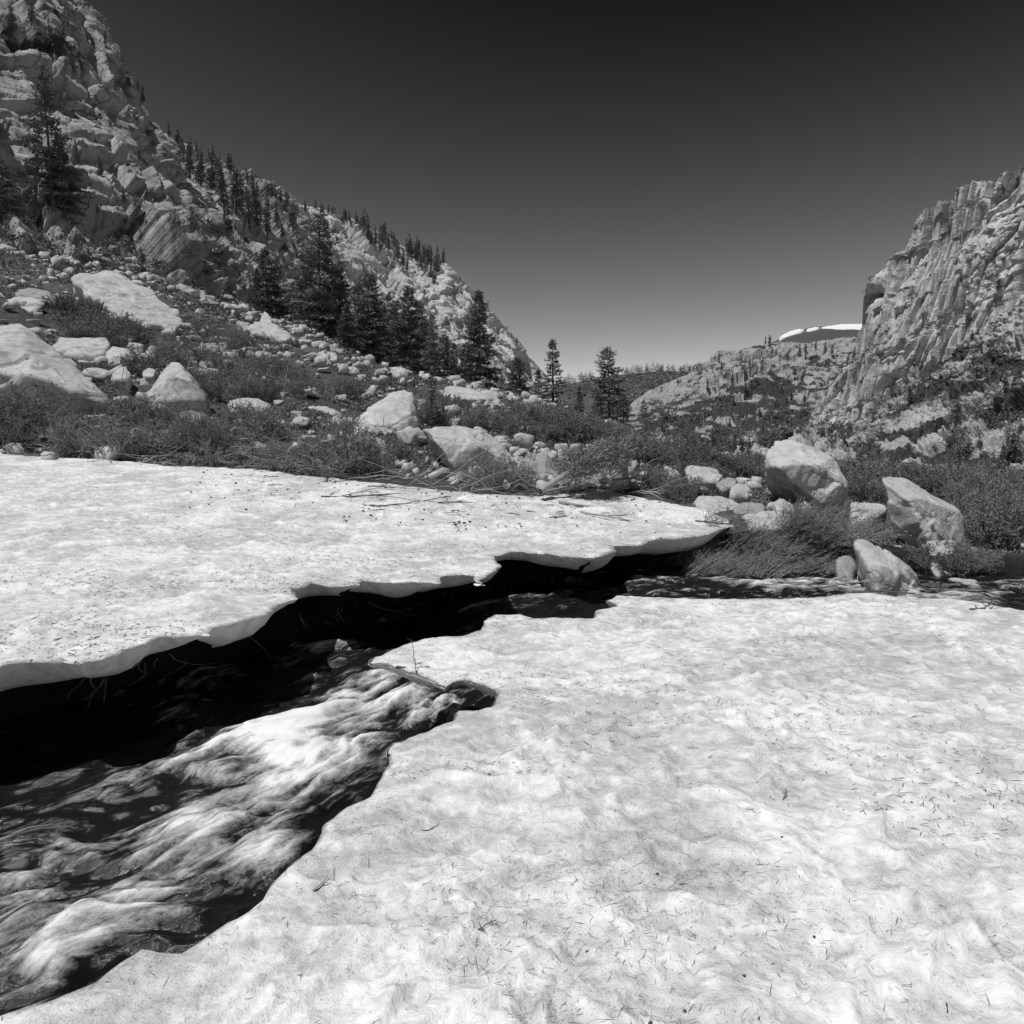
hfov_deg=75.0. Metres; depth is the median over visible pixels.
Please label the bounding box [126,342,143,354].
rock
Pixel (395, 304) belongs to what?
pine tree
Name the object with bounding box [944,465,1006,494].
willow shrub
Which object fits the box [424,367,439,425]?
pine tree
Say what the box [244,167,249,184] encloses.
pine tree
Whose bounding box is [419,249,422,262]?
pine tree
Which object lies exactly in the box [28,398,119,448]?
willow shrub
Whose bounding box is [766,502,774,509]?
rock
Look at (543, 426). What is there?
willow shrub
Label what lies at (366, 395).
rock
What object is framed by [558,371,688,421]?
forested hill
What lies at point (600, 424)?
willow shrub
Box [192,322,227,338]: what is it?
willow shrub
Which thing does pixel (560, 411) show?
willow shrub
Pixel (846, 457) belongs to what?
willow shrub
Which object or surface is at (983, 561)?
willow shrub
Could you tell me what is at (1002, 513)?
willow shrub
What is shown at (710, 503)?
boulder
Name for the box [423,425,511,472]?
boulder
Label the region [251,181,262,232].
pine tree
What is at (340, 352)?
rock
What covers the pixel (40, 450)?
rock
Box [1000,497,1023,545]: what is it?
willow shrub
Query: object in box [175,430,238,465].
willow shrub
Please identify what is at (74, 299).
willow shrub
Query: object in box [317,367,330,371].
rock
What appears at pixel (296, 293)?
pine tree
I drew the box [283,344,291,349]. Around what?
rock
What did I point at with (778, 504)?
boulder
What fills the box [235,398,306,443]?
willow shrub
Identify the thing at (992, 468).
willow shrub
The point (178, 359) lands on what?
willow shrub
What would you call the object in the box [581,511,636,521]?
fallen branch
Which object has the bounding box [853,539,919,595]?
boulder
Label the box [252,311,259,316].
rock
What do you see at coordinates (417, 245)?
pine tree
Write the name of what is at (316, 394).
rock
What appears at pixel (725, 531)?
willow shrub
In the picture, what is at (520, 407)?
willow shrub
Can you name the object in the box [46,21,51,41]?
pine tree
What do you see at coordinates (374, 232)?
pine tree
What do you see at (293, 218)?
pine tree
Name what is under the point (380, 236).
pine tree
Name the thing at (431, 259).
pine tree
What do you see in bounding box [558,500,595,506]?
fallen branch
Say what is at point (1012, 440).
pine tree
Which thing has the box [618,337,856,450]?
rocky ridge
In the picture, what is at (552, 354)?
pine tree
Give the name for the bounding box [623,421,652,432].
willow shrub
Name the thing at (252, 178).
pine tree
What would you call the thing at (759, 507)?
boulder
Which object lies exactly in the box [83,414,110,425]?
rock
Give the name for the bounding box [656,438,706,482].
willow shrub
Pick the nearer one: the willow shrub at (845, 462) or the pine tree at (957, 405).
the willow shrub at (845, 462)
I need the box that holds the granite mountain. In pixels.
[302,205,562,406]
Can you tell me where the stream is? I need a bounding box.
[0,563,1023,1015]
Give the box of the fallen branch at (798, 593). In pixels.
[784,588,803,598]
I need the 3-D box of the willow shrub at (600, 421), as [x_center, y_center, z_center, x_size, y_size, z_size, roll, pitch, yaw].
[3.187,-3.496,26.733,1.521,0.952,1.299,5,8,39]
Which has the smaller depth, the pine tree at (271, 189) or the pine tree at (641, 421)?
the pine tree at (641, 421)
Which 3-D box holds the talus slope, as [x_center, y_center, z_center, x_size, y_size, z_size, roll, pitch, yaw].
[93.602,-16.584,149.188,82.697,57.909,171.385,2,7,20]
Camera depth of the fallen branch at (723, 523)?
10.76 m
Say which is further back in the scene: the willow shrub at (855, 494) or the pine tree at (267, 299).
the pine tree at (267, 299)
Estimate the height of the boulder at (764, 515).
0.815 m
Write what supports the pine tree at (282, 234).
on the granite cliff at (102, 112)
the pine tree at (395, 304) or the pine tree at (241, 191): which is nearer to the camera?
the pine tree at (395, 304)
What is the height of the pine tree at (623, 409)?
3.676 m
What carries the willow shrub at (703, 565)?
on the ground at (280, 629)
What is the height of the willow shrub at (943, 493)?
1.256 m
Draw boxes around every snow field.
[0,452,733,690]
[0,593,1023,1023]
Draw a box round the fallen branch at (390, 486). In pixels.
[368,480,419,488]
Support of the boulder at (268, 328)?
on the ground at (280, 629)
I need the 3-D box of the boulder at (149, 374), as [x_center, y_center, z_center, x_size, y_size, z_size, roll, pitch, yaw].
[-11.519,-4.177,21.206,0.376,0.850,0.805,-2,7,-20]
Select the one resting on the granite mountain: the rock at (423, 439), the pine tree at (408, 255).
the pine tree at (408, 255)
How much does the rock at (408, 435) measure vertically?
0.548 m
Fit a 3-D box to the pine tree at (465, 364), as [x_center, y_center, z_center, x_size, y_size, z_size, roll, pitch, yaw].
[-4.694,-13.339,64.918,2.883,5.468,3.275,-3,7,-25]
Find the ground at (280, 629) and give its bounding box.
[0,253,1023,723]
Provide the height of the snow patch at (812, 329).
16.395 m
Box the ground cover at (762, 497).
[0,249,1023,552]
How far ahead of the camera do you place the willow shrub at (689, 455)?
20.51 m
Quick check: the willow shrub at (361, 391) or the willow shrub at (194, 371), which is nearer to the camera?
the willow shrub at (194, 371)
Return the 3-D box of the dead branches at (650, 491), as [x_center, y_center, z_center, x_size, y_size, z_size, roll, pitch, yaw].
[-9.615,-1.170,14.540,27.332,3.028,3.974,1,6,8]
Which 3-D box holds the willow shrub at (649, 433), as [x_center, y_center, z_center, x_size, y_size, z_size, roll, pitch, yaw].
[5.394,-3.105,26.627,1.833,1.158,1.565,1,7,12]
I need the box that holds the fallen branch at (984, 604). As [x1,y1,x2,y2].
[969,597,1002,609]
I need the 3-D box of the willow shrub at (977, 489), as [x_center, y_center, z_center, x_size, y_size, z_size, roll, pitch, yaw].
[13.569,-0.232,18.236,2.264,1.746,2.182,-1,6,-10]
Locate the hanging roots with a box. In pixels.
[68,573,555,709]
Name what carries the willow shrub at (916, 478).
on the ground at (280, 629)
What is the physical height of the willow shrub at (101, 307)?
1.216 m
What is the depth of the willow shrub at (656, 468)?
16.31 m
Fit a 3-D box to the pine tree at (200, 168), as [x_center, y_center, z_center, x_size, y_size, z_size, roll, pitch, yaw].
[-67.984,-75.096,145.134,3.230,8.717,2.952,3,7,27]
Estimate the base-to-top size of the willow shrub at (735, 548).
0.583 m
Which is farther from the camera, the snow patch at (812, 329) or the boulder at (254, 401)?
the snow patch at (812, 329)
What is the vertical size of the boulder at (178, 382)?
1.909 m
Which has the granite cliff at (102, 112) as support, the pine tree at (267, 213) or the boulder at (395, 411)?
the pine tree at (267, 213)
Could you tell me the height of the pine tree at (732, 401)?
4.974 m
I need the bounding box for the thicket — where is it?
[12,282,938,489]
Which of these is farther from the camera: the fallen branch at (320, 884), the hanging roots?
the hanging roots
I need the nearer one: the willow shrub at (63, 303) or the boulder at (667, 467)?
the boulder at (667, 467)
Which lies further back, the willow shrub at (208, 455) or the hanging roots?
the willow shrub at (208, 455)
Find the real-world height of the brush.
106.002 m
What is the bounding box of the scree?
[0,244,762,493]
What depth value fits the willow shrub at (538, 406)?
23.86 m
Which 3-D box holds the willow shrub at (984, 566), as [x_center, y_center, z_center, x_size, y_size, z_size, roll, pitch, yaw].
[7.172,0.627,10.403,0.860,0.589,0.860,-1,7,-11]
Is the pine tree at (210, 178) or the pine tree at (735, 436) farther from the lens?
the pine tree at (210, 178)
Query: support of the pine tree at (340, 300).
on the ground at (280, 629)
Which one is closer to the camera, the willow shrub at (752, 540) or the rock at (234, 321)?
the willow shrub at (752, 540)
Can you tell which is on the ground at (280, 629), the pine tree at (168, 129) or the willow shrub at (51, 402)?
the willow shrub at (51, 402)
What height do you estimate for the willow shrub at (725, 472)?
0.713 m
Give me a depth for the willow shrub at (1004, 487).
19.47 m
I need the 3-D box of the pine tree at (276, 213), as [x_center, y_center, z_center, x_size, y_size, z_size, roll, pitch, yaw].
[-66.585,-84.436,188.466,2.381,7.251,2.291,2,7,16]
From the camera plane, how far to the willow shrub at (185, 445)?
14.72 m
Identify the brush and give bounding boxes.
[0,168,1023,469]
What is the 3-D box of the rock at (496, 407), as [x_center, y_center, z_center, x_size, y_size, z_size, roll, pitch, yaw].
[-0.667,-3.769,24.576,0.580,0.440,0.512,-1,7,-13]
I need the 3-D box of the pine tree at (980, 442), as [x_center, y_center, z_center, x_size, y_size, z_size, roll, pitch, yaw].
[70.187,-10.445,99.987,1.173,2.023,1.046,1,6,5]
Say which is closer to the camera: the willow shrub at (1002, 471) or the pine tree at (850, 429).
the willow shrub at (1002, 471)
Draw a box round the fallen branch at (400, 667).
[396,662,428,668]
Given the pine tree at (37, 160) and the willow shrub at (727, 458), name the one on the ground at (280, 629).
the willow shrub at (727, 458)
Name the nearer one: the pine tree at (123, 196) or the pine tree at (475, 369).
the pine tree at (475, 369)
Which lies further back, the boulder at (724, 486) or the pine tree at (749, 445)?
the pine tree at (749, 445)
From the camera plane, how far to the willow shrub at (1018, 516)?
15.35 m
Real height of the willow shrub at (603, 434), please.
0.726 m
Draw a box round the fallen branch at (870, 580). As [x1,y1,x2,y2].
[821,570,881,587]
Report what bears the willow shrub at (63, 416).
on the ground at (280, 629)
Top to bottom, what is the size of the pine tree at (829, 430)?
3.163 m
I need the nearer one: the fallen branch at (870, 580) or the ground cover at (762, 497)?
the fallen branch at (870, 580)
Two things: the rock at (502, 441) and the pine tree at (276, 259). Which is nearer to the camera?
the rock at (502, 441)
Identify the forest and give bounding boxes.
[555,361,696,410]
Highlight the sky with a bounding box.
[84,0,1023,385]
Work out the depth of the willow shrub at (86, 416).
15.30 m
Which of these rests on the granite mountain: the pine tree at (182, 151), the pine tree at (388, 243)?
the pine tree at (388, 243)
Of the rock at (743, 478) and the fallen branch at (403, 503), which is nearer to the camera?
the fallen branch at (403, 503)
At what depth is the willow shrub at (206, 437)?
14.91 m
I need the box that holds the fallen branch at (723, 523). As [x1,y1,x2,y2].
[695,517,751,523]
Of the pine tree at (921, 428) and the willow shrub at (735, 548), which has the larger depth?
the pine tree at (921, 428)
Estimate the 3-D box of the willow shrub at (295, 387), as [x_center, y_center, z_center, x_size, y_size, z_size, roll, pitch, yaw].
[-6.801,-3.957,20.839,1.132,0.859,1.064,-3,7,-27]
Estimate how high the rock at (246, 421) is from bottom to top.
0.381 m
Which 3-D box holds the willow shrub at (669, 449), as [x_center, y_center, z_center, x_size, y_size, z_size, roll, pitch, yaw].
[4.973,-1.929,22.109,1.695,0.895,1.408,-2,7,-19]
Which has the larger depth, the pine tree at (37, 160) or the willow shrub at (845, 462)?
the pine tree at (37, 160)
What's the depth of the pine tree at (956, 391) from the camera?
134.06 m
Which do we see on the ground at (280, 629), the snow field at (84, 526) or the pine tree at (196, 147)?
the snow field at (84, 526)
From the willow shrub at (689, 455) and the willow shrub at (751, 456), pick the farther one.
the willow shrub at (751, 456)
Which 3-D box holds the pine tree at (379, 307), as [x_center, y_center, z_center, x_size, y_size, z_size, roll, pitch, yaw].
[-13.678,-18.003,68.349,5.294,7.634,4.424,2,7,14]
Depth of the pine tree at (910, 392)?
157.95 m
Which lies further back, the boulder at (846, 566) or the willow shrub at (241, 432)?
the willow shrub at (241, 432)
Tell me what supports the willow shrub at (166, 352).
on the ground at (280, 629)
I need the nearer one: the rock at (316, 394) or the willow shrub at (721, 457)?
the rock at (316, 394)
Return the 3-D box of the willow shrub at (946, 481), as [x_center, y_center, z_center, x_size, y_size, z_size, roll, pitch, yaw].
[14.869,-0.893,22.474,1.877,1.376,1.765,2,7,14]
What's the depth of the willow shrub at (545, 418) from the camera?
22.51 m
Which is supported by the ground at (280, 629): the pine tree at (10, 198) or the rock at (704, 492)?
the rock at (704, 492)
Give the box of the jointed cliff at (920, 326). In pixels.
[811,167,1023,428]
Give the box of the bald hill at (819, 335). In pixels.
[772,326,859,342]
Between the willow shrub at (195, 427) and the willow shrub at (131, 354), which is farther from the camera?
the willow shrub at (131, 354)
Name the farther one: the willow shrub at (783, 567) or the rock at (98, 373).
the rock at (98, 373)
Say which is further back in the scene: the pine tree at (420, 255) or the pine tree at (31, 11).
the pine tree at (420, 255)
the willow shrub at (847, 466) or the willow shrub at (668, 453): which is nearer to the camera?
the willow shrub at (668, 453)
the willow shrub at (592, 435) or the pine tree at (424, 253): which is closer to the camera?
the willow shrub at (592, 435)
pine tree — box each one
[0,159,28,219]
[6,1,16,33]
[17,65,83,211]
[26,0,35,23]
[31,140,90,216]
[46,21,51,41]
[97,156,102,175]
[121,186,126,202]
[126,69,132,87]
[136,147,141,159]
[139,248,144,268]
[140,84,145,102]
[166,123,170,137]
[174,126,179,142]
[179,134,185,149]
[180,143,184,163]
[184,142,195,178]
[194,147,206,185]
[195,141,198,155]
[205,151,216,189]
[210,143,215,158]
[213,155,227,194]
[216,160,229,216]
[222,199,233,237]
[225,152,229,169]
[229,152,233,172]
[229,168,242,215]
[237,172,245,214]
[241,246,294,318]
[243,184,254,227]
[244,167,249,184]
[248,267,264,312]
[250,171,254,183]
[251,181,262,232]
[262,195,271,236]
[264,255,292,308]
[270,181,273,196]
[272,200,279,226]
[275,213,364,341]
[279,221,287,253]
[284,288,299,317]
[285,191,288,205]
[287,202,297,231]
[288,252,323,325]
[313,287,343,336]
[322,268,356,345]
[334,304,364,354]
[339,273,394,364]
[344,283,366,345]
[345,316,362,350]
[360,298,394,363]
[361,214,366,231]
[365,223,370,239]
[365,291,406,366]
[370,230,373,244]
[373,224,377,243]
[376,226,382,243]
[380,220,386,240]
[382,299,407,366]
[383,285,437,373]
[386,233,390,251]
[392,232,395,246]
[395,242,398,261]
[395,310,438,375]
[402,249,405,266]
[405,302,436,372]
[406,243,410,258]
[409,238,412,257]
[413,243,416,259]
[415,239,419,259]
[418,315,449,375]
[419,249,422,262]
[419,321,443,372]
[421,243,425,263]
[422,257,428,271]
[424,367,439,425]
[425,244,430,258]
[429,247,432,263]
[429,261,432,277]
[432,268,435,283]
[432,333,458,378]
[434,256,439,275]
[436,253,439,271]
[441,247,445,264]
[443,342,464,378]
[456,290,505,388]
[458,348,476,379]
[462,355,484,381]
[497,374,508,391]
[502,357,533,395]
[531,369,547,400]
[533,339,569,407]
[571,386,585,411]
[585,345,634,423]
[589,390,606,419]
[613,393,633,426]
[635,399,650,426]
[710,431,718,449]
[726,441,735,452]
[730,393,735,403]
[731,433,737,450]
[738,435,745,454]
[747,438,751,453]
[799,372,804,382]
[825,424,831,435]
[845,423,853,434]
[864,440,872,451]
[875,443,881,459]
[887,449,896,460]
[906,386,913,402]
[916,420,925,436]
[945,379,957,399]
[953,386,959,398]
[954,402,961,417]
[964,436,971,453]
[970,358,982,380]
[976,436,982,448]
[986,413,993,428]
[995,278,1001,290]
[1001,400,1009,415]
[1003,377,1009,392]
[1007,433,1016,454]
[1008,376,1016,392]
[1014,364,1022,379]
[1018,423,1023,433]
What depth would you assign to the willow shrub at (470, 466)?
14.06 m
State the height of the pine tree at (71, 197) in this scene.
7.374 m
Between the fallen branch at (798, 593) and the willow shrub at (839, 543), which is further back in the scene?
the willow shrub at (839, 543)
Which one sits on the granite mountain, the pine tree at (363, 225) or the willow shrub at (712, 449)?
the pine tree at (363, 225)
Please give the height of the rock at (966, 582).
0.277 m
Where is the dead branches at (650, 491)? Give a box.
[0,397,693,500]
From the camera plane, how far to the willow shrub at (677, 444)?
23.70 m
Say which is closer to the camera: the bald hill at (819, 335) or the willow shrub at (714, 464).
the willow shrub at (714, 464)
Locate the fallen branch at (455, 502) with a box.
[438,501,473,502]
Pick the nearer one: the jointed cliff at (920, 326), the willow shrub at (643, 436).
the willow shrub at (643, 436)
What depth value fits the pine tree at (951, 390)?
135.00 m
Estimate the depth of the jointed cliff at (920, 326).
176.79 m
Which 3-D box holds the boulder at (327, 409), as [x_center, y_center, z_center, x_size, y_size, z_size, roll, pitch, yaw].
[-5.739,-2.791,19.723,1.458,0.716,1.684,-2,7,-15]
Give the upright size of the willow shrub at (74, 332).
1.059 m
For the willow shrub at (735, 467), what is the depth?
23.34 m
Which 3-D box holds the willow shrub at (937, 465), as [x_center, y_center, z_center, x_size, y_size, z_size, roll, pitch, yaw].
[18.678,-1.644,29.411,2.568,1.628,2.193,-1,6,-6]
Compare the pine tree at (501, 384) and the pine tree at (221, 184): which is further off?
the pine tree at (221, 184)
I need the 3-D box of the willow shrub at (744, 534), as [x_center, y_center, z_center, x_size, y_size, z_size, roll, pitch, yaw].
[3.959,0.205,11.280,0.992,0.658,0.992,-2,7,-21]
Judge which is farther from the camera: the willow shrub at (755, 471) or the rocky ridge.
the rocky ridge
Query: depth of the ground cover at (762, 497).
22.32 m
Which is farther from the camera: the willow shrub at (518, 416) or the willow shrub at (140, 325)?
the willow shrub at (140, 325)
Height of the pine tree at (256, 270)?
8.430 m
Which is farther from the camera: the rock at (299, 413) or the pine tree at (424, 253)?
the pine tree at (424, 253)
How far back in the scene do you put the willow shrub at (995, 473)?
22.62 m
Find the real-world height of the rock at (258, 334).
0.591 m
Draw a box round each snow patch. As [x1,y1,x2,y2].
[779,329,804,340]
[806,327,819,331]
[821,324,861,329]
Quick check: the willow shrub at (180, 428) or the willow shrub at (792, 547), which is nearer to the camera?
the willow shrub at (792, 547)
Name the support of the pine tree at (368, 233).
on the granite mountain
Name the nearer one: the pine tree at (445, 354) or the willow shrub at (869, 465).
the willow shrub at (869, 465)
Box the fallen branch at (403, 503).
[363,497,440,505]
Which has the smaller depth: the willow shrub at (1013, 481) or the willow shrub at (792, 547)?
the willow shrub at (792, 547)
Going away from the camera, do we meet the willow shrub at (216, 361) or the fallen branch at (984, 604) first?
the fallen branch at (984, 604)
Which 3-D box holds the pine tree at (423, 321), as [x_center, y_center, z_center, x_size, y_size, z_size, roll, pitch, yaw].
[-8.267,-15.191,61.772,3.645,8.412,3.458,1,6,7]
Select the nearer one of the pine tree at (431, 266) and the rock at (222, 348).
the rock at (222, 348)
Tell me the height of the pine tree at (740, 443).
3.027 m
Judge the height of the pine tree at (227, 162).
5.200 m
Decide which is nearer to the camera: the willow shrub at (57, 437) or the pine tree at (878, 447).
the willow shrub at (57, 437)
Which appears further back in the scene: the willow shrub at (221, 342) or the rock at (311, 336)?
the rock at (311, 336)
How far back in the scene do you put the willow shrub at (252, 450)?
14.35 m
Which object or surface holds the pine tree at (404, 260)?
on the granite mountain
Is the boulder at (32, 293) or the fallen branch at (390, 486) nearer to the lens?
the fallen branch at (390, 486)
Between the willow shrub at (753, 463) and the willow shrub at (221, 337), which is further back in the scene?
the willow shrub at (221, 337)
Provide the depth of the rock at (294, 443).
14.55 m
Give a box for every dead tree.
[233,203,234,240]
[277,354,289,399]
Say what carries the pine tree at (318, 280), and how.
on the ground at (280, 629)
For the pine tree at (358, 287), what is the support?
on the ground at (280, 629)
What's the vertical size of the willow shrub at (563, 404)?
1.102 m
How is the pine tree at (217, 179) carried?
on the granite cliff at (102, 112)
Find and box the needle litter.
[0,467,1023,1023]
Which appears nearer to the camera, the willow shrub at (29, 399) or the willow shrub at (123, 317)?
the willow shrub at (29, 399)
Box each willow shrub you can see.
[0,373,75,427]
[0,374,55,422]
[0,386,71,434]
[0,390,72,428]
[0,391,47,447]
[0,397,65,435]
[0,401,50,441]
[22,416,109,452]
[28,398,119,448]
[30,401,127,457]
[33,404,79,434]
[41,287,86,315]
[49,404,126,436]
[51,294,83,309]
[52,430,80,454]
[58,316,101,337]
[70,402,159,458]
[72,294,108,316]
[74,306,114,325]
[78,309,118,335]
[80,321,121,345]
[94,375,159,420]
[95,325,140,342]
[95,330,137,349]
[99,413,177,448]
[105,309,135,327]
[110,321,140,335]
[113,351,145,367]
[117,314,148,333]
[118,394,176,426]
[119,321,161,347]
[129,346,170,376]
[129,350,178,368]
[138,393,216,432]
[140,338,183,359]
[141,397,189,427]
[143,331,191,354]
[146,392,237,450]
[146,424,187,450]
[149,347,190,364]
[150,347,182,356]
[152,345,197,369]
[153,397,205,420]
[166,416,238,455]
[169,412,243,449]
[173,405,213,433]
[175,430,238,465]
[176,361,211,379]
[179,337,215,361]
[185,356,223,388]
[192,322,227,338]
[198,377,231,401]
[201,348,237,371]
[202,357,256,388]
[206,349,250,375]
[207,324,242,349]
[207,333,239,341]
[219,360,280,398]
[219,417,255,437]
[221,326,256,346]
[221,395,274,427]
[227,425,291,456]
[234,355,293,398]
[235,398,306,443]
[236,377,278,402]
[238,347,286,376]
[246,436,314,469]
[268,355,297,372]
[275,421,372,481]
[279,373,312,397]
[280,359,317,384]
[282,431,324,461]
[308,408,396,473]
[312,429,402,462]
[315,423,403,460]
[320,402,364,433]
[326,374,361,398]
[326,408,384,441]
[340,368,370,396]
[350,449,387,475]
[383,436,421,461]
[414,395,427,414]
[416,403,451,425]
[420,396,454,408]
[424,404,463,426]
[450,451,506,479]
[455,444,533,493]
[455,451,538,489]
[459,400,495,428]
[461,397,511,427]
[466,456,506,477]
[483,450,546,489]
[490,415,525,435]
[493,395,530,424]
[499,426,531,438]
[499,468,533,487]
[505,400,537,420]
[512,417,554,438]
[514,396,540,413]
[519,413,538,425]
[523,399,551,415]
[524,407,542,421]
[525,405,560,425]
[530,416,556,433]
[534,404,574,428]
[534,410,572,428]
[537,421,564,441]
[537,426,647,494]
[539,400,564,409]
[541,417,569,436]
[542,402,565,412]
[545,398,575,414]
[553,413,587,439]
[560,409,598,435]
[563,425,597,443]
[576,410,602,422]
[580,419,611,435]
[584,428,608,443]
[585,415,612,429]
[585,419,611,440]
[586,429,612,444]
[600,419,638,439]
[602,418,635,433]
[608,423,639,434]
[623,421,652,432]
[626,427,661,443]
[630,423,669,440]
[630,459,677,488]
[631,444,657,461]
[639,435,676,457]
[640,449,667,463]
[641,441,681,462]
[642,460,680,482]
[646,465,687,490]
[650,441,676,465]
[652,431,689,443]
[653,475,701,499]
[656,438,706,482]
[659,544,722,565]
[661,463,711,496]
[666,439,695,453]
[670,439,725,466]
[672,530,743,557]
[673,428,705,446]
[677,513,728,553]
[679,439,709,455]
[679,545,744,576]
[682,541,746,570]
[695,443,736,466]
[695,503,773,537]
[699,450,727,467]
[701,457,722,468]
[701,538,779,569]
[703,461,732,478]
[706,547,770,577]
[707,446,726,459]
[710,447,744,467]
[713,454,747,475]
[724,461,754,476]
[725,447,745,465]
[725,515,769,545]
[726,516,789,548]
[736,446,767,468]
[736,531,819,578]
[738,455,760,474]
[739,524,826,558]
[742,457,764,481]
[749,549,814,578]
[765,479,848,535]
[779,473,872,542]
[791,549,856,575]
[792,501,851,532]
[805,504,887,551]
[830,448,887,482]
[834,453,868,475]
[835,506,911,544]
[839,441,895,473]
[839,460,885,483]
[843,458,911,501]
[847,469,887,500]
[848,454,896,475]
[851,457,912,490]
[856,448,898,473]
[866,445,926,479]
[877,460,954,486]
[886,455,934,471]
[891,459,942,481]
[903,536,982,576]
[906,468,971,496]
[913,468,966,496]
[917,457,968,485]
[917,472,941,496]
[918,457,964,475]
[919,537,967,559]
[920,536,977,568]
[924,466,975,500]
[928,458,991,486]
[930,474,987,504]
[930,538,982,574]
[936,541,1006,574]
[938,541,978,563]
[939,461,1023,503]
[943,486,997,509]
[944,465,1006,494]
[945,476,1021,504]
[949,484,1022,514]
[950,490,1010,522]
[952,539,992,561]
[953,462,998,477]
[953,481,1023,509]
[954,554,999,575]
[955,464,1023,548]
[959,502,1019,548]
[961,481,1023,536]
[961,504,1023,544]
[961,541,1002,573]
[962,496,1022,548]
[967,466,1016,483]
[968,457,1023,482]
[968,498,1023,541]
[973,453,1023,484]
[980,480,1023,495]
[988,467,1023,489]
[994,471,1023,498]
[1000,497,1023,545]
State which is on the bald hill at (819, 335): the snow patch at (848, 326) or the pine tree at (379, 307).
the snow patch at (848, 326)
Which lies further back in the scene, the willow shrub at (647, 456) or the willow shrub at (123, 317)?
the willow shrub at (123, 317)
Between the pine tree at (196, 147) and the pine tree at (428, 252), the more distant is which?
the pine tree at (428, 252)
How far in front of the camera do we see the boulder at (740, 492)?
12.82 m
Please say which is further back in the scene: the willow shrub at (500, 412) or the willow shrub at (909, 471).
the willow shrub at (909, 471)
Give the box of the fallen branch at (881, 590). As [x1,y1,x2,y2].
[854,586,922,595]
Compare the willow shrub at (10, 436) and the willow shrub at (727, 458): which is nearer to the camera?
the willow shrub at (10, 436)
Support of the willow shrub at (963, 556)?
on the ground at (280, 629)
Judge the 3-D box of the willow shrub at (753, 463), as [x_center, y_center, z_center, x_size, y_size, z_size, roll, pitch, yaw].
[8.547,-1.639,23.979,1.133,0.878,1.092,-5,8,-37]
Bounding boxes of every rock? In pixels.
[9,429,45,439]
[26,319,39,322]
[34,448,44,452]
[79,361,95,367]
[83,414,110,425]
[85,368,108,379]
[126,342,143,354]
[184,290,200,297]
[187,335,200,340]
[195,308,202,313]
[198,347,214,357]
[200,295,215,301]
[206,342,230,354]
[229,319,237,323]
[234,419,263,430]
[236,321,249,330]
[242,348,254,357]
[251,331,268,339]
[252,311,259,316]
[255,351,272,364]
[257,344,278,351]
[269,333,291,343]
[273,400,284,404]
[280,392,288,396]
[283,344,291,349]
[288,442,315,452]
[291,411,301,417]
[293,417,309,427]
[297,435,316,442]
[299,339,313,345]
[303,353,319,359]
[304,388,324,398]
[305,334,315,340]
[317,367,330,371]
[327,434,337,441]
[334,348,344,355]
[335,394,346,401]
[355,437,385,450]
[359,392,370,398]
[396,428,424,444]
[417,436,427,443]
[443,418,461,425]
[488,404,501,409]
[499,439,515,444]
[513,448,530,455]
[610,478,629,488]
[694,486,707,494]
[735,477,751,480]
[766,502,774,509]
[926,539,955,558]
[926,563,952,576]
[948,578,976,585]
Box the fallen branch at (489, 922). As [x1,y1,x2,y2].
[478,919,497,935]
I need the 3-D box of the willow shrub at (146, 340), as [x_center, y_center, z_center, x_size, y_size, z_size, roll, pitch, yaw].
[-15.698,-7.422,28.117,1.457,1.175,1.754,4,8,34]
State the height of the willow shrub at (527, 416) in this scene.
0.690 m
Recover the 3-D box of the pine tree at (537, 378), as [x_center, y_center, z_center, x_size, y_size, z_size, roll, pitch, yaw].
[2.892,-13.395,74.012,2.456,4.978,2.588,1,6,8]
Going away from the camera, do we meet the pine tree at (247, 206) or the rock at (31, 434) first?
the rock at (31, 434)
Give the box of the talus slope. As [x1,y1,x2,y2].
[734,301,1023,468]
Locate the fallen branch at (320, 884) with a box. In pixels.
[313,875,329,891]
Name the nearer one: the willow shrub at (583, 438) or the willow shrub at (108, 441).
the willow shrub at (108, 441)
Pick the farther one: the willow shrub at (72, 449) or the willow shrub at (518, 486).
the willow shrub at (72, 449)
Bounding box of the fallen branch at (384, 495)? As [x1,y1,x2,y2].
[321,483,418,500]
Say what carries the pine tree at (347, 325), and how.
on the ground at (280, 629)
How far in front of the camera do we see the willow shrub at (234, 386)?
20.03 m
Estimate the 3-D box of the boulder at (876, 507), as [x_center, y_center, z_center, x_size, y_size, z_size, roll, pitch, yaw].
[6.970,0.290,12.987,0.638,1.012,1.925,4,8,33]
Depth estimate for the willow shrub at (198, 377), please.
21.95 m
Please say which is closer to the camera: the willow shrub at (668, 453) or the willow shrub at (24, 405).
the willow shrub at (24, 405)
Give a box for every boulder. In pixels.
[0,324,111,415]
[7,297,45,311]
[15,288,56,307]
[53,337,110,360]
[71,270,182,329]
[106,346,134,366]
[112,367,131,393]
[142,368,155,385]
[146,362,208,413]
[228,398,270,417]
[246,322,295,341]
[260,312,272,322]
[304,406,341,416]
[319,351,337,360]
[353,390,417,433]
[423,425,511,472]
[440,386,499,403]
[524,452,562,483]
[615,459,628,476]
[658,466,680,478]
[684,465,722,494]
[693,496,738,512]
[716,477,737,498]
[729,483,749,502]
[733,502,765,513]
[742,510,791,548]
[764,440,847,507]
[774,499,793,513]
[836,555,855,578]
[849,502,886,538]
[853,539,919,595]
[882,476,964,547]
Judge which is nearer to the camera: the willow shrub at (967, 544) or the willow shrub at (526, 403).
the willow shrub at (967, 544)
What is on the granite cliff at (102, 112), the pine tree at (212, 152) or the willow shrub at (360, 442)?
the pine tree at (212, 152)
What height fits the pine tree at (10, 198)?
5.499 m
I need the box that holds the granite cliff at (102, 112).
[0,0,356,348]

